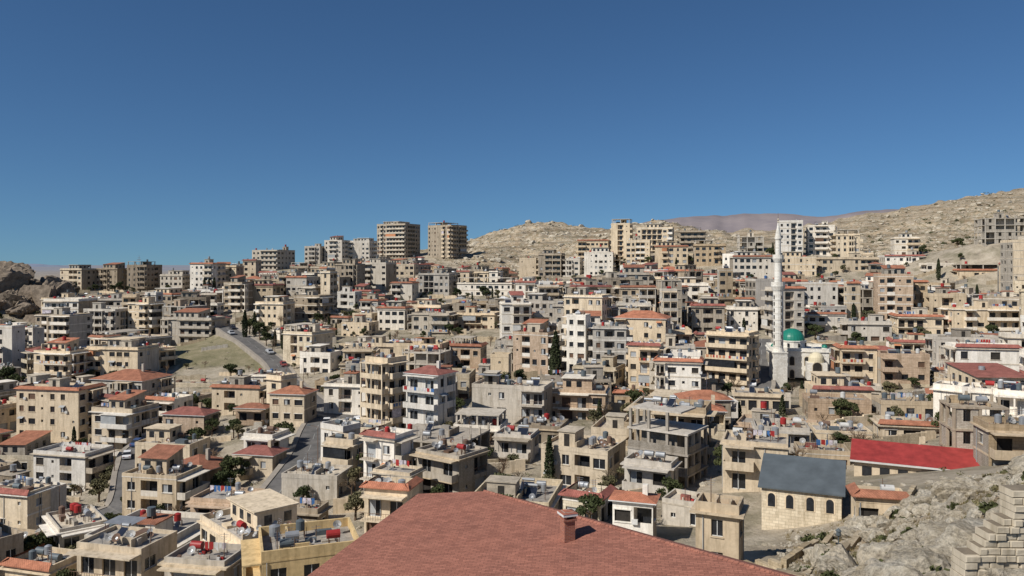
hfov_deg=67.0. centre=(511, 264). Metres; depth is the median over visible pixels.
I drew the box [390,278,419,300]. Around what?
white apartment building
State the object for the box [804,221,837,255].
white apartment building
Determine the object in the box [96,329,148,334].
flat roof house
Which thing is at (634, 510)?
red tile roof house
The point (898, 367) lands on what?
pink stone building
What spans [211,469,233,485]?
evergreen tree
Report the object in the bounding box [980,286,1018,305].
concrete apartment building
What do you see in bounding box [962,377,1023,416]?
flat roof house
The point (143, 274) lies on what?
concrete apartment building
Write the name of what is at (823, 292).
white apartment building
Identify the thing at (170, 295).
concrete apartment building
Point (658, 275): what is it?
cream apartment building
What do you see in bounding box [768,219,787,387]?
mosque minaret
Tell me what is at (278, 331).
flat roof house
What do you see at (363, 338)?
flat roof house
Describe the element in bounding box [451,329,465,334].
stone wall
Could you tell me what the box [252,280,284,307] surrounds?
cream apartment building
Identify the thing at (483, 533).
house with red shingle roof
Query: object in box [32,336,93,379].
cream apartment building
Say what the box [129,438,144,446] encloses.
parked car
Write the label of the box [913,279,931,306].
tan stone building
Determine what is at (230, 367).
evergreen tree
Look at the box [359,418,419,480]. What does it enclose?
white apartment building
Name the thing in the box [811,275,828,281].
cream apartment building
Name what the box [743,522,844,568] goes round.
stone wall
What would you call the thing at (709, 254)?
tan stone building
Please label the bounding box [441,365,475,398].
stone house
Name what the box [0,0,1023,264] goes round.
sky
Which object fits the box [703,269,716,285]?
flat roof house
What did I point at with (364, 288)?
flat roof house
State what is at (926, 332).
olive tree
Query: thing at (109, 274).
concrete apartment building
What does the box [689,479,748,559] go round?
cream apartment building
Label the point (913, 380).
evergreen tree
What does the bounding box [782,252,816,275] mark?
cream apartment building
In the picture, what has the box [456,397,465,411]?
evergreen tree
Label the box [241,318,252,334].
evergreen tree
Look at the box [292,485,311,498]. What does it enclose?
evergreen tree
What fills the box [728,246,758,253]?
flat roof house
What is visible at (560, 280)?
cream apartment building
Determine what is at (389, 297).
stone house
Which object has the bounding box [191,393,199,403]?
evergreen tree
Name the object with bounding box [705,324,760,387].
cream apartment building
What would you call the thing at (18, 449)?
stone house
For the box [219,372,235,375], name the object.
stone wall
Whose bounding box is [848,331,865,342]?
evergreen tree
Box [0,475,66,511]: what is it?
flat roof house
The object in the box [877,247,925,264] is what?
white apartment building
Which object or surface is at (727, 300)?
tan stone building
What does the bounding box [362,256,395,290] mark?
grey apartment building
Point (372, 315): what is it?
flat roof house
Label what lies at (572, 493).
stone house
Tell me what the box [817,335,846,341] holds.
stone wall
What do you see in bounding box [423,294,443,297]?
stone wall
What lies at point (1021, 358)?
flat roof house
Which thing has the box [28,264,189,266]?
distant blue hills
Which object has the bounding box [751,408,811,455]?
grey apartment building
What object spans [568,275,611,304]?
concrete apartment building
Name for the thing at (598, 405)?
cypress tree
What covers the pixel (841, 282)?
white apartment building
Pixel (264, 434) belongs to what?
flat roof house
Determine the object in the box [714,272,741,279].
grey apartment building
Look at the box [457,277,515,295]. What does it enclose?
white apartment building
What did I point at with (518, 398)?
grey apartment building
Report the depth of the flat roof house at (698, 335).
238.39 m
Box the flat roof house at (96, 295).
[77,293,109,296]
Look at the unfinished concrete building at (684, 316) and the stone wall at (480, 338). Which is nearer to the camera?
the stone wall at (480, 338)
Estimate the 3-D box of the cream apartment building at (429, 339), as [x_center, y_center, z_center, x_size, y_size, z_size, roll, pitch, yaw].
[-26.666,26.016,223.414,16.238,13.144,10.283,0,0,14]
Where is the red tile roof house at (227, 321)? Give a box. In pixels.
[213,315,231,325]
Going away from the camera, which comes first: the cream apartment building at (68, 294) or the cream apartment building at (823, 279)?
the cream apartment building at (823, 279)
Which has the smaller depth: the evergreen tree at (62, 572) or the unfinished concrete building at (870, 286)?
the evergreen tree at (62, 572)
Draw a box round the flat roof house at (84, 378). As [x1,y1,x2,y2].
[70,375,94,382]
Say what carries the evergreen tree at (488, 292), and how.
on the terrain
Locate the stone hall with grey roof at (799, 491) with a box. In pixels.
[758,453,846,529]
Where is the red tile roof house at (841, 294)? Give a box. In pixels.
[838,284,843,304]
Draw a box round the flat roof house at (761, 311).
[758,307,764,325]
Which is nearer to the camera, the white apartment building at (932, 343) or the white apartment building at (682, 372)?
the white apartment building at (682, 372)
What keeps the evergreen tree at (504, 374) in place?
on the terrain
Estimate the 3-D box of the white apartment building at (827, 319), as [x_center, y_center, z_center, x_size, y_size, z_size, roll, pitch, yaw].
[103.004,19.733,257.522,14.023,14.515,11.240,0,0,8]
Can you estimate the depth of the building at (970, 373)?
145.59 m
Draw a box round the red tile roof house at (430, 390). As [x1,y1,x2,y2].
[403,361,458,427]
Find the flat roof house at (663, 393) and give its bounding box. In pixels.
[633,389,681,402]
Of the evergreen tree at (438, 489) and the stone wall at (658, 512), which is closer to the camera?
the stone wall at (658, 512)
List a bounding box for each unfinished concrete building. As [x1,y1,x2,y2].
[0,360,21,378]
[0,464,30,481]
[17,373,70,385]
[162,299,206,316]
[370,303,411,311]
[402,344,450,369]
[404,411,489,464]
[456,376,457,396]
[540,365,611,401]
[612,251,620,266]
[627,395,708,487]
[649,329,695,353]
[656,275,681,325]
[679,302,697,326]
[684,266,701,281]
[737,230,763,251]
[861,281,872,288]
[861,284,872,310]
[939,388,1009,448]
[958,284,986,305]
[974,210,1023,246]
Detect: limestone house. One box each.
[172,378,227,386]
[282,319,332,363]
[698,291,714,301]
[711,287,716,296]
[1013,275,1023,293]
[1018,289,1023,329]
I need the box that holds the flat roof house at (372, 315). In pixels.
[352,310,377,320]
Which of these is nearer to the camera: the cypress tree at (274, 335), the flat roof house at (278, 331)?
the cypress tree at (274, 335)
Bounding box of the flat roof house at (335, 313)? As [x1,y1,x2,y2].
[328,309,348,315]
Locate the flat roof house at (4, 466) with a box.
[0,462,11,471]
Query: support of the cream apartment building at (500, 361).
on the terrain
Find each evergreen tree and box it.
[0,365,19,379]
[3,374,25,381]
[24,531,58,550]
[56,567,77,575]
[76,438,90,443]
[104,512,117,519]
[115,281,122,288]
[155,503,165,509]
[185,427,206,439]
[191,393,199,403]
[200,398,211,407]
[204,417,219,436]
[210,468,235,485]
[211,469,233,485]
[219,454,250,486]
[223,363,237,375]
[225,418,241,437]
[228,404,237,415]
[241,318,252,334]
[252,321,266,339]
[260,331,272,345]
[273,421,294,433]
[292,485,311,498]
[313,312,323,320]
[329,374,338,378]
[355,452,363,466]
[359,328,367,335]
[430,484,445,492]
[444,324,453,335]
[452,327,463,334]
[454,288,461,296]
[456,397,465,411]
[479,286,488,295]
[481,290,490,298]
[501,371,510,378]
[513,369,523,377]
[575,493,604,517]
[624,389,643,401]
[644,257,651,261]
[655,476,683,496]
[712,444,721,465]
[721,382,732,395]
[767,248,774,254]
[781,382,791,391]
[807,324,823,339]
[831,431,849,443]
[832,398,859,416]
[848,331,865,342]
[907,377,919,388]
[918,245,926,254]
[925,393,932,400]
[931,411,951,426]
[951,237,963,247]
[985,324,999,332]
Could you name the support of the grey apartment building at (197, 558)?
on the terrain
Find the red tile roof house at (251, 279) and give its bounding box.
[246,276,260,283]
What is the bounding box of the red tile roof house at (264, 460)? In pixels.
[232,440,289,481]
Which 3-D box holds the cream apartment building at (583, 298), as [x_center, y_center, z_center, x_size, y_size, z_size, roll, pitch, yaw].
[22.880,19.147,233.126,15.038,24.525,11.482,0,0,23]
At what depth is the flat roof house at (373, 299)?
320.29 m
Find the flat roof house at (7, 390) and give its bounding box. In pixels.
[0,379,17,400]
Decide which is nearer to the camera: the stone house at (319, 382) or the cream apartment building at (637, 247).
the stone house at (319, 382)
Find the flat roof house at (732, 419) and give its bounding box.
[731,402,735,423]
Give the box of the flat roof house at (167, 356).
[157,343,177,369]
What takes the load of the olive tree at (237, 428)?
on the terrain
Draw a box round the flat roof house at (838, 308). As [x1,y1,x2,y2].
[806,302,846,317]
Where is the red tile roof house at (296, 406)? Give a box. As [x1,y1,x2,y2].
[267,381,318,426]
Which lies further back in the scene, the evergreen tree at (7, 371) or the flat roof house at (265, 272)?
the flat roof house at (265, 272)
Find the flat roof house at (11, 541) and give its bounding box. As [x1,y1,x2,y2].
[0,522,23,575]
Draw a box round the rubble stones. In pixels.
[29,239,1006,528]
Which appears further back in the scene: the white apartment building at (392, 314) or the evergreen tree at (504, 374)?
the white apartment building at (392, 314)
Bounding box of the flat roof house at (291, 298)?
[289,291,297,300]
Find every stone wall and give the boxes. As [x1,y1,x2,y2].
[66,497,79,502]
[79,290,89,292]
[88,434,91,442]
[99,290,115,293]
[173,374,205,379]
[180,338,205,345]
[201,344,227,350]
[202,389,211,392]
[210,436,230,443]
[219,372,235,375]
[223,422,262,432]
[236,315,249,321]
[323,323,340,327]
[333,496,363,513]
[339,343,344,348]
[343,309,360,311]
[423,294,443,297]
[445,295,467,298]
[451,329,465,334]
[452,299,471,302]
[466,336,496,341]
[488,459,498,462]
[488,459,524,475]
[511,371,537,377]
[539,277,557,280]
[609,402,625,411]
[628,488,641,491]
[657,508,660,517]
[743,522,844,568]
[777,485,916,575]
[787,391,798,395]
[805,276,819,279]
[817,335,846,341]
[828,413,876,425]
[844,433,920,451]
[878,342,885,345]
[887,431,935,439]
[906,390,923,395]
[914,269,936,277]
[919,436,924,443]
[949,279,966,284]
[950,485,1023,575]
[986,280,996,284]
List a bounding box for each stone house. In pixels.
[0,430,56,477]
[9,396,15,400]
[315,376,333,391]
[342,415,391,432]
[362,292,393,300]
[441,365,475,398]
[456,265,469,272]
[471,299,487,308]
[475,475,566,508]
[476,358,489,380]
[558,477,617,521]
[572,350,625,389]
[612,383,644,402]
[734,401,817,430]
[782,271,810,280]
[799,387,804,405]
[809,336,835,351]
[885,328,924,351]
[928,278,954,289]
[934,372,944,382]
[969,409,1023,465]
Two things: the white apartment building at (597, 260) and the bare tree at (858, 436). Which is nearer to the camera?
the bare tree at (858, 436)
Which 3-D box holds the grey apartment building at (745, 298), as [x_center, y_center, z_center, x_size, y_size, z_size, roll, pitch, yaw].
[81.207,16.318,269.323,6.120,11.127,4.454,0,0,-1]
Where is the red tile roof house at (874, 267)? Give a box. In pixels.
[868,262,882,272]
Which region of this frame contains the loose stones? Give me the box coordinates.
[776,470,1023,575]
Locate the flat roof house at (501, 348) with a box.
[492,342,512,370]
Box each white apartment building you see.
[0,323,24,372]
[25,325,44,346]
[29,441,118,496]
[41,296,97,313]
[98,290,122,306]
[144,291,163,300]
[189,256,227,288]
[300,343,340,372]
[318,267,335,283]
[321,365,364,414]
[324,235,350,261]
[337,283,361,308]
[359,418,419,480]
[376,298,413,329]
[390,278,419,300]
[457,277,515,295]
[489,268,502,281]
[492,423,540,462]
[499,291,531,337]
[515,277,538,298]
[531,311,550,327]
[537,282,562,298]
[539,280,551,283]
[562,308,590,371]
[566,311,610,356]
[584,245,615,276]
[620,450,682,499]
[641,263,668,270]
[649,352,707,391]
[663,348,700,356]
[673,277,708,301]
[722,252,733,267]
[725,300,758,330]
[729,249,773,278]
[745,275,772,306]
[779,219,802,254]
[795,280,838,310]
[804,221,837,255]
[804,302,846,331]
[837,279,868,287]
[837,314,893,340]
[864,273,880,280]
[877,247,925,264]
[890,230,922,254]
[914,277,934,291]
[919,261,954,271]
[920,328,998,366]
[938,339,1022,377]
[996,326,1023,347]
[1020,315,1023,331]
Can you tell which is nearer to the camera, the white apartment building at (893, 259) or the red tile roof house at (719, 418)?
the red tile roof house at (719, 418)
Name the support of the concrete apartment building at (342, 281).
on the terrain
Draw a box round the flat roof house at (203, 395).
[179,391,211,403]
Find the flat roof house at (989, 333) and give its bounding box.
[980,333,997,334]
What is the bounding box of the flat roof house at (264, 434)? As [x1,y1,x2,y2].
[240,421,295,451]
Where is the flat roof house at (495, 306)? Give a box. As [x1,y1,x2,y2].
[486,298,503,310]
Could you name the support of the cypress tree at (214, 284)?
on the terrain
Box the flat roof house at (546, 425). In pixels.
[513,410,570,442]
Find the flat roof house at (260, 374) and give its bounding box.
[250,368,282,381]
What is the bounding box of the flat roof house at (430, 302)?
[410,296,452,311]
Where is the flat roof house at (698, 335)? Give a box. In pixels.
[693,331,705,340]
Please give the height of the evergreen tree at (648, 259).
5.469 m
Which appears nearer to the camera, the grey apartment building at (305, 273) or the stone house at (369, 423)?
the stone house at (369, 423)
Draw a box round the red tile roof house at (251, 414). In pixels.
[232,397,269,426]
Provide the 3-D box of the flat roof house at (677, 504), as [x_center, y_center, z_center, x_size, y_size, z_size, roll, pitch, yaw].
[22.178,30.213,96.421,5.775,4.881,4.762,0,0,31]
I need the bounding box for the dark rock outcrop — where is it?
[0,261,79,322]
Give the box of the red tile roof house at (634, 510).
[608,483,660,536]
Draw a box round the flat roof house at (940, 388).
[929,374,969,418]
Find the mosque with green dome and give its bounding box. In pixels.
[765,326,830,379]
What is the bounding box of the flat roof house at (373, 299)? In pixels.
[359,290,387,311]
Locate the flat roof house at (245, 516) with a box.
[196,488,306,543]
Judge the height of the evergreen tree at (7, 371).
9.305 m
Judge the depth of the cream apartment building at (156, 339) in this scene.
261.54 m
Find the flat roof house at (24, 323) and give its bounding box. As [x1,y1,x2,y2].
[12,322,29,326]
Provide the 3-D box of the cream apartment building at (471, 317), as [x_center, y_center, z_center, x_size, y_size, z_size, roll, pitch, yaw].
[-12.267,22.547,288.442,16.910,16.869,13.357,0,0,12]
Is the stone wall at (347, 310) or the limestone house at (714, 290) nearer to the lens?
the limestone house at (714, 290)
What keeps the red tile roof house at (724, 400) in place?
on the terrain
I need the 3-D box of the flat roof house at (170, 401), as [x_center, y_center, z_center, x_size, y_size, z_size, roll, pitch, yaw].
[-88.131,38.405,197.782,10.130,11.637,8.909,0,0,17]
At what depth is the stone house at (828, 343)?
229.07 m
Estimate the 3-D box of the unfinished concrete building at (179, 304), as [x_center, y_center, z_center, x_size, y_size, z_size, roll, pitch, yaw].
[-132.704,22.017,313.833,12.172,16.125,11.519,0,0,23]
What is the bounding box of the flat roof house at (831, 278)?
[813,273,835,281]
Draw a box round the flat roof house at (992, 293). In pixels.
[973,293,1018,305]
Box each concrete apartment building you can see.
[34,304,93,345]
[96,262,126,290]
[127,259,161,290]
[144,288,181,315]
[177,289,210,307]
[223,275,252,311]
[276,273,290,294]
[290,262,316,272]
[294,291,335,322]
[311,262,341,272]
[335,259,364,289]
[337,275,350,290]
[377,221,419,257]
[405,255,424,263]
[428,220,467,258]
[468,263,495,271]
[534,283,565,296]
[537,250,565,278]
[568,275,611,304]
[596,272,636,301]
[611,306,618,323]
[658,269,675,275]
[668,265,703,281]
[677,227,705,251]
[686,297,725,335]
[736,277,744,289]
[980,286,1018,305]
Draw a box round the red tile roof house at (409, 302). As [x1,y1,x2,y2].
[406,300,417,305]
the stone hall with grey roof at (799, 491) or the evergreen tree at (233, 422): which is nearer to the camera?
the stone hall with grey roof at (799, 491)
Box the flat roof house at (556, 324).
[549,317,563,340]
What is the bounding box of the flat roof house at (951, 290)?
[932,285,960,292]
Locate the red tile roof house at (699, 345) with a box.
[694,340,705,360]
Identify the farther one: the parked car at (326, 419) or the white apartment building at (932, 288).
the white apartment building at (932, 288)
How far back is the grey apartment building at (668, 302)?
248.86 m
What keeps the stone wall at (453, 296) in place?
on the terrain
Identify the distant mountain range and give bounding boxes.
[643,209,898,232]
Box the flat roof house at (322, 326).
[303,324,331,327]
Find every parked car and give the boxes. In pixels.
[122,450,131,459]
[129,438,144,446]
[265,348,273,353]
[280,361,286,366]
[322,417,331,421]
[750,379,756,385]
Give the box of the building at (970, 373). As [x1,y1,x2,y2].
[937,362,1023,398]
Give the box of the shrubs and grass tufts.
[785,470,1023,575]
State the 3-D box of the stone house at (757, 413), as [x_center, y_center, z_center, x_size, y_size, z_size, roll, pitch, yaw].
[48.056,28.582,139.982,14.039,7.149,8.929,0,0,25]
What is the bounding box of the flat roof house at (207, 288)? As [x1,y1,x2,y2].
[188,282,221,292]
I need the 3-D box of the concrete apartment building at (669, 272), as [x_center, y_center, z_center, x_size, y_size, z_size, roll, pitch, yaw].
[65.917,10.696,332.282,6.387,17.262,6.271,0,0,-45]
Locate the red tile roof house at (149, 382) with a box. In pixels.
[89,364,175,395]
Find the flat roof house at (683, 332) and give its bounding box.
[671,321,693,349]
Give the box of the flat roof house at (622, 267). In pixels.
[620,258,638,271]
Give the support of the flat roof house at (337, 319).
on the terrain
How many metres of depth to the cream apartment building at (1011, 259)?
301.32 m
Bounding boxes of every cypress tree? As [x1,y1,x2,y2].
[71,426,76,441]
[212,277,216,287]
[242,310,248,336]
[251,311,256,336]
[273,330,276,345]
[280,330,282,349]
[543,436,554,476]
[549,345,553,374]
[550,330,561,374]
[596,399,602,420]
[735,401,741,421]
[742,318,745,329]
[778,394,785,415]
[851,303,855,317]
[936,258,940,279]
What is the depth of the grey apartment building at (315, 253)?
523.17 m
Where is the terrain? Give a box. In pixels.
[0,188,1023,575]
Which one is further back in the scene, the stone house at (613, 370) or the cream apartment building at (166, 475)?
the stone house at (613, 370)
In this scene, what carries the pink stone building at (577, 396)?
on the terrain
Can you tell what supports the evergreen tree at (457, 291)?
on the terrain
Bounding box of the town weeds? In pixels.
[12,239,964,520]
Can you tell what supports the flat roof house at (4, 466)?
on the terrain
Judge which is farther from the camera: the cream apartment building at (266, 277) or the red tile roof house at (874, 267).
the cream apartment building at (266, 277)
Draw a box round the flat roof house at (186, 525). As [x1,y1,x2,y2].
[84,506,204,548]
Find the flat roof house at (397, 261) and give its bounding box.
[391,258,407,263]
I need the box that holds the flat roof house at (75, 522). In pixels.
[39,502,107,547]
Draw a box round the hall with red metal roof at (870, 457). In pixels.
[850,438,979,475]
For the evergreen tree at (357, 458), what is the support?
on the terrain
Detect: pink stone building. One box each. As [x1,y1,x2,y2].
[185,477,264,512]
[448,335,488,369]
[513,319,564,374]
[552,370,609,420]
[802,387,871,421]
[873,265,912,320]
[877,348,929,390]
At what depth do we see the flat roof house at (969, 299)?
275.55 m
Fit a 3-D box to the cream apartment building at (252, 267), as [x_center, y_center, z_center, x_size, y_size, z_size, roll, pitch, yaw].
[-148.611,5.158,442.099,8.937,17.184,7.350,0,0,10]
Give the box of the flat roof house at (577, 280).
[570,275,591,283]
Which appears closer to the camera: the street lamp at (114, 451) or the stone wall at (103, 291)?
the street lamp at (114, 451)
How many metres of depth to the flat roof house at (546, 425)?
146.03 m
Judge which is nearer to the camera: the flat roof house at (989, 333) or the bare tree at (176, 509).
the bare tree at (176, 509)
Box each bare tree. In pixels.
[75,484,87,495]
[166,504,186,511]
[211,449,222,456]
[337,476,357,493]
[492,458,509,472]
[597,468,614,482]
[598,404,611,413]
[724,376,741,386]
[788,381,799,390]
[790,446,810,455]
[817,412,830,420]
[848,435,872,439]
[849,429,866,438]
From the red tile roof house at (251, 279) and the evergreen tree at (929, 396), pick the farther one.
the red tile roof house at (251, 279)
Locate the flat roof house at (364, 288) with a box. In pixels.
[352,283,380,298]
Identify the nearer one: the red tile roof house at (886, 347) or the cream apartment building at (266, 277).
the red tile roof house at (886, 347)
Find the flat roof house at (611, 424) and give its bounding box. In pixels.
[591,412,633,450]
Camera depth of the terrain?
283.12 m
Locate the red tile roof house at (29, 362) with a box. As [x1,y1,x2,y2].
[21,344,45,373]
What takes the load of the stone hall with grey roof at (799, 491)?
on the terrain
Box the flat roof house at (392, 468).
[370,459,425,493]
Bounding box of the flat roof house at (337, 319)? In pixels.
[331,314,351,323]
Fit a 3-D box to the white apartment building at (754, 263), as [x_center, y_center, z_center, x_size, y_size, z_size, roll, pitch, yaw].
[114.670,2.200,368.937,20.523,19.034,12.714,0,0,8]
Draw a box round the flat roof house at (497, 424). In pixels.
[453,407,510,446]
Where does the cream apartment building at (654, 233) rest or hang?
on the terrain
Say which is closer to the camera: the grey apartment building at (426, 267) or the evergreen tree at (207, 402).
the evergreen tree at (207, 402)
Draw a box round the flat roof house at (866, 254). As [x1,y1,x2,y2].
[861,251,874,256]
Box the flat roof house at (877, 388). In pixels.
[860,376,883,394]
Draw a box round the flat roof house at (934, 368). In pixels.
[930,363,944,378]
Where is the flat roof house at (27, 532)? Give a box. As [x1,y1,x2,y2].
[8,522,42,538]
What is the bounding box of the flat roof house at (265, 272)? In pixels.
[258,271,277,276]
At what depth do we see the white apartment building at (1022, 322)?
221.43 m
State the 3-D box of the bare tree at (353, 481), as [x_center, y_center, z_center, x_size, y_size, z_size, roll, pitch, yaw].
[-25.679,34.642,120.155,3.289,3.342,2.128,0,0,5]
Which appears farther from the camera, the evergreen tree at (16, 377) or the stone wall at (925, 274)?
the stone wall at (925, 274)
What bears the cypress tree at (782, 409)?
on the terrain
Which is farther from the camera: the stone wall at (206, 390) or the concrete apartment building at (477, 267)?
the concrete apartment building at (477, 267)
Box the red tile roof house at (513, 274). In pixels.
[509,271,518,279]
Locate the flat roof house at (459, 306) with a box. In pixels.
[449,300,479,311]
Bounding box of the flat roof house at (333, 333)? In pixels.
[320,324,336,336]
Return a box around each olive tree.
[65,543,75,548]
[69,484,78,495]
[84,369,95,376]
[88,479,109,501]
[95,473,109,486]
[105,464,116,475]
[230,424,244,438]
[340,310,347,315]
[343,491,363,520]
[347,466,363,490]
[441,421,452,425]
[493,471,505,475]
[507,453,519,460]
[542,474,557,478]
[587,409,601,424]
[597,475,617,485]
[616,466,623,474]
[620,402,632,416]
[643,388,649,396]
[861,310,870,316]
[882,381,898,392]
[890,405,903,416]
[913,326,923,332]
[921,330,931,336]
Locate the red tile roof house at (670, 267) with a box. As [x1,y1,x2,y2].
[658,266,674,268]
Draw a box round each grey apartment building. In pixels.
[83,302,127,334]
[97,391,121,404]
[157,533,241,575]
[160,268,189,289]
[160,308,226,345]
[200,290,221,302]
[252,244,294,270]
[281,453,352,500]
[286,269,319,295]
[297,284,320,294]
[301,271,319,275]
[304,244,323,264]
[345,359,364,371]
[348,238,378,260]
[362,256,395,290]
[407,307,458,333]
[409,259,431,272]
[409,436,490,492]
[416,266,459,296]
[434,266,459,281]
[472,370,552,424]
[523,293,563,320]
[551,301,563,320]
[563,257,582,276]
[564,282,581,293]
[587,321,632,375]
[611,296,654,315]
[617,265,652,284]
[657,283,688,311]
[658,286,677,325]
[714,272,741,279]
[734,296,755,305]
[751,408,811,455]
[761,278,806,337]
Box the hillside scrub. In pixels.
[435,189,1023,272]
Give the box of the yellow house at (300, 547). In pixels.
[241,517,358,575]
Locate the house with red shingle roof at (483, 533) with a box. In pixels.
[308,490,795,575]
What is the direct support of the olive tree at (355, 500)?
on the terrain
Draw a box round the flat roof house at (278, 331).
[271,327,287,339]
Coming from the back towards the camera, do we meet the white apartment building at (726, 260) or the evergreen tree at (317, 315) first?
the white apartment building at (726, 260)
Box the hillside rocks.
[430,189,1023,272]
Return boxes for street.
[97,435,145,514]
[214,326,323,493]
[317,370,626,419]
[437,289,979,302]
[733,339,775,397]
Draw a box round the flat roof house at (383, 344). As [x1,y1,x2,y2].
[359,335,404,353]
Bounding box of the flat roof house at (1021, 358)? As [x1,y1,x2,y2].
[1019,348,1023,370]
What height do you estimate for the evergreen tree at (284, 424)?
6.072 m
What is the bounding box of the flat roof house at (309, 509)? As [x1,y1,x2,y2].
[293,493,332,521]
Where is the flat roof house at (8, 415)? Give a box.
[0,399,15,429]
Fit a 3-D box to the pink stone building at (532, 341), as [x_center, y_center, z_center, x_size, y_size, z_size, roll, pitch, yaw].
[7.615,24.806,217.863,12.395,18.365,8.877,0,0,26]
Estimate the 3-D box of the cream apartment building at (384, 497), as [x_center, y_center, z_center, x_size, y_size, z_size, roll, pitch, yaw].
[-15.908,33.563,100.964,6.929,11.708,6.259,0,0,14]
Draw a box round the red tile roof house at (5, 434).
[0,428,13,442]
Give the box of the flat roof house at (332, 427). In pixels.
[320,417,360,460]
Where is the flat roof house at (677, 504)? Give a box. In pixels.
[662,488,700,527]
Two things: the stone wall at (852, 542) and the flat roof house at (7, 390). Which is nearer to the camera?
the stone wall at (852, 542)
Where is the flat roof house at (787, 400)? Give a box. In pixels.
[781,386,790,408]
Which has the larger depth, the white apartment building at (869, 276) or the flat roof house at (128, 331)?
the white apartment building at (869, 276)
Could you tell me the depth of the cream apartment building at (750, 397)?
164.72 m
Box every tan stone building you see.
[338,357,364,377]
[494,265,509,281]
[624,396,717,463]
[692,240,726,266]
[699,293,735,324]
[711,279,739,296]
[717,266,732,296]
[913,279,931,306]
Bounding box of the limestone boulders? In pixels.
[761,454,1023,575]
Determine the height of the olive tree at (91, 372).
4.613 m
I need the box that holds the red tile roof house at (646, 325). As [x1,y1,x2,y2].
[613,307,671,345]
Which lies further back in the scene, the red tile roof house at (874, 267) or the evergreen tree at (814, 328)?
the red tile roof house at (874, 267)
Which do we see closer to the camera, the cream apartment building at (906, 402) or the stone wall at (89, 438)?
the cream apartment building at (906, 402)
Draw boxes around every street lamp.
[59,483,71,505]
[114,433,124,470]
[307,425,317,462]
[835,528,841,543]
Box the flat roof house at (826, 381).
[804,367,874,398]
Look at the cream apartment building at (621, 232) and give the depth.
445.18 m
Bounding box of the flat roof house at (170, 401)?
[145,391,192,422]
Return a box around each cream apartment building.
[0,473,55,529]
[0,543,76,575]
[13,372,108,441]
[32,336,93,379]
[40,290,74,313]
[60,265,95,290]
[65,522,177,575]
[85,336,160,376]
[88,332,120,345]
[88,389,161,456]
[101,331,172,345]
[121,292,139,306]
[122,444,210,515]
[126,293,166,333]
[135,423,209,467]
[209,370,265,415]
[226,264,244,281]
[242,258,261,277]
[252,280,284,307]
[253,295,294,325]
[255,275,277,282]
[264,366,299,403]
[319,271,338,311]
[341,314,378,335]
[341,343,380,360]
[359,475,423,532]
[360,352,410,427]
[393,332,449,368]
[396,260,418,278]
[457,302,499,329]
[459,270,473,281]
[473,268,488,281]
[490,352,510,378]
[517,255,537,279]
[541,425,625,485]
[552,278,565,282]
[553,282,565,291]
[563,287,616,356]
[576,239,610,261]
[610,219,632,259]
[611,275,656,311]
[620,305,639,314]
[625,341,669,393]
[626,234,651,263]
[636,222,673,252]
[647,271,677,287]
[654,240,688,267]
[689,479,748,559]
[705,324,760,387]
[720,419,790,492]
[731,384,785,414]
[739,284,744,296]
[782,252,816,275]
[794,438,849,464]
[808,416,872,442]
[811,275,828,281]
[816,253,878,272]
[830,230,862,256]
[830,340,879,382]
[844,281,862,318]
[845,478,909,517]
[869,410,938,438]
[871,392,932,416]
[888,303,944,333]
[921,283,966,313]
[936,295,1018,333]
[951,261,996,277]
[997,262,999,291]
[1000,235,1023,290]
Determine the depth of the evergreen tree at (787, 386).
191.59 m
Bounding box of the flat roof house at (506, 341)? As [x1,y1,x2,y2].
[495,336,512,346]
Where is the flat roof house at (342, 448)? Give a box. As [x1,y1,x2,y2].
[321,432,363,471]
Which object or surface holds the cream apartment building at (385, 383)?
on the terrain
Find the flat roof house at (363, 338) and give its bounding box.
[344,336,372,346]
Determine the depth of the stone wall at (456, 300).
340.65 m
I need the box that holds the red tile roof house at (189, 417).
[160,402,220,435]
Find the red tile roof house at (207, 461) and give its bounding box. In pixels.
[184,448,231,483]
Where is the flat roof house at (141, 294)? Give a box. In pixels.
[130,292,144,296]
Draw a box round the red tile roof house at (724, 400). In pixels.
[673,385,738,431]
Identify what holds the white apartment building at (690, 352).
on the terrain
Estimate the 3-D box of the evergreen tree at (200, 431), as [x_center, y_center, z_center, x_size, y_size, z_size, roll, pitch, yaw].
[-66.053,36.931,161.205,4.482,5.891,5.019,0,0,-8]
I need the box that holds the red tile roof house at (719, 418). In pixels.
[711,395,727,443]
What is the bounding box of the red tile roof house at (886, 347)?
[873,341,893,349]
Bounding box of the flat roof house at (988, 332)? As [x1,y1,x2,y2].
[972,331,999,334]
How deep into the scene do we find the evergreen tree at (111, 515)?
126.72 m
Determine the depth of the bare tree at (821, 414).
147.13 m
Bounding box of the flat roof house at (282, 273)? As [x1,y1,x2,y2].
[260,271,286,277]
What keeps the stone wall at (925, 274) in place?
on the terrain
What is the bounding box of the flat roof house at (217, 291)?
[210,289,223,302]
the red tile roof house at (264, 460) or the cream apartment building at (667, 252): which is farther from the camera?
the cream apartment building at (667, 252)
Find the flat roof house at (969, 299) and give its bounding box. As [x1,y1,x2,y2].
[957,292,972,305]
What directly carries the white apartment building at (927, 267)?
on the terrain
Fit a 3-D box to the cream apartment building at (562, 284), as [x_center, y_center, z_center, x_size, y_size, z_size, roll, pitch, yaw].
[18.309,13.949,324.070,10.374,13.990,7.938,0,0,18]
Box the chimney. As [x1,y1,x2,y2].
[557,509,577,542]
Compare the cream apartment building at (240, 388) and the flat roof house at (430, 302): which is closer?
the cream apartment building at (240, 388)
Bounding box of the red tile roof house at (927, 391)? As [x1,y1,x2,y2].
[925,388,932,394]
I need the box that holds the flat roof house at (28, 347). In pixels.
[25,342,39,367]
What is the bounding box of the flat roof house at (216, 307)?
[210,301,224,314]

